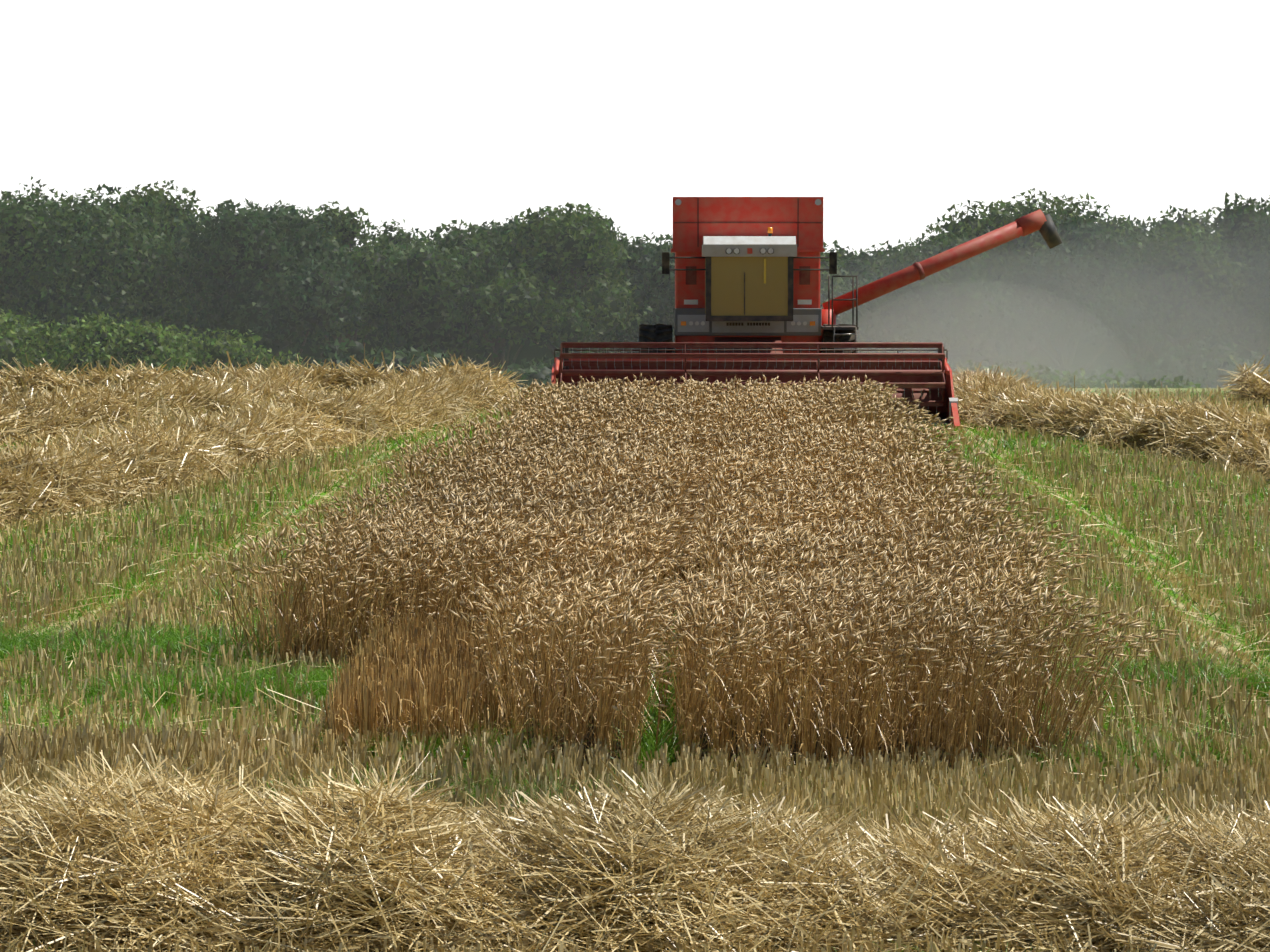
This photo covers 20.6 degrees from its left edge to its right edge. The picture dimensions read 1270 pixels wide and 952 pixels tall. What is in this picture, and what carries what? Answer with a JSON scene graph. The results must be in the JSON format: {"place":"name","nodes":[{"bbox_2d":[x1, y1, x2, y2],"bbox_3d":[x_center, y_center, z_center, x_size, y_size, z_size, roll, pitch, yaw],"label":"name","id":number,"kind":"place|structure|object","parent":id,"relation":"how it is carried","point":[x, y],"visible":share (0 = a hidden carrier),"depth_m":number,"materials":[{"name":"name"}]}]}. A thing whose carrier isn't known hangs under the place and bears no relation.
{"place":"outdoors","nodes":[
{"label":"outdoors","id":0,"kind":"place"},
{"bbox_2d":[0,0,1269,255],"bbox_3d":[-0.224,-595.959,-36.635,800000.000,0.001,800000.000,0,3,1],"label":"sky","id":1,"kind":"structure","parent":0,"point":[48,30],"depth_m":13093.09,"materials":[{"name":"white"}]},
{"bbox_2d":[0,384,1269,951],"bbox_3d":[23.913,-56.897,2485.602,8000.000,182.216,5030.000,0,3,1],"label":"field ground","id":2,"kind":"structure","parent":0,"point":[984,448],"depth_m":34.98,"materials":[{"name":"green plant"}]},
{"bbox_2d":[0,360,338,448],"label":"windrow","id":3,"kind":"object","parent":2,"relation":"on","point":[49,412],"visible":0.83,"depth_m":60.53,"materials":[{"name":"plant"}]},
{"bbox_2d":[0,364,526,533],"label":"windrow","id":4,"kind":"object","parent":2,"relation":"on","point":[52,477],"visible":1,"depth_m":48.20,"materials":[{"name":"plant"}]},
{"bbox_2d":[0,344,527,400],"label":"straw windrow","id":5,"kind":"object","parent":2,"relation":"on","point":[32,378],"visible":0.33,"depth_m":71.69,"materials":[{"name":"plant"}]},
{"bbox_2d":[312,608,526,766],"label":"wheat stalks","id":6,"kind":"object","parent":2,"relation":"on","point":[411,669],"visible":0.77,"depth_m":20.91,"materials":[{"name":"brown plant"}]},
{"bbox_2d":[0,176,1269,387],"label":"tree line","id":7,"kind":"object","parent":2,"relation":"on","point":[122,254],"depth_m":245.60,"materials":[{"name":"green plant"}]},
{"bbox_2d":[0,734,1269,951],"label":"windrow","id":8,"kind":"object","parent":2,"relation":"on","point":[184,860],"visible":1,"depth_m":14.42,"materials":[{"name":"plant"}]},
{"bbox_2d":[217,603,1115,785],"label":"crop soil","id":9,"kind":"structure","parent":2,"relation":"on","point":[618,746],"depth_m":21.24,"materials":[{"name":"soil"}]},
{"bbox_2d":[343,402,955,623],"bbox_3d":[0.706,-0.049,44.740,5.053,0.500,33.289,0,3,2],"label":"wheat","id":10,"kind":"object","parent":9,"relation":"on","point":[706,525],"visible":0.02,"depth_m":31.94,"materials":[{"name":"brown plant"}]},
{"bbox_2d":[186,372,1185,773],"bbox_3d":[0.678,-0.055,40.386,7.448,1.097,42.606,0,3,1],"label":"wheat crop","id":11,"kind":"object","parent":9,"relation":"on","point":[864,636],"visible":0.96,"depth_m":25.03,"materials":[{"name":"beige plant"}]},
{"bbox_2d":[551,197,1061,427],"bbox_3d":[3.337,-3.206,67.115,9.639,4.213,13.150,0,3,1],"label":"combine harvester","id":12,"kind":"object","parent":2,"relation":"on","point":[747,270],"visible":0.69,"depth_m":63.92,"materials":[{"name":"red painted metal"},{"name":"rubber"},{"name":"glass"}]},
{"bbox_2d":[946,360,1269,491],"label":"windrow","id":13,"kind":"object","parent":2,"relation":"on","point":[1231,433],"visible":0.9,"depth_m":55.08,"materials":[{"name":"plant"}]},
{"bbox_2d":[1218,355,1269,408],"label":"pile","id":14,"kind":"object","parent":2,"relation":"on","point":[1253,384],"depth_m":71.28,"materials":[{"name":"plant"}]}
]}

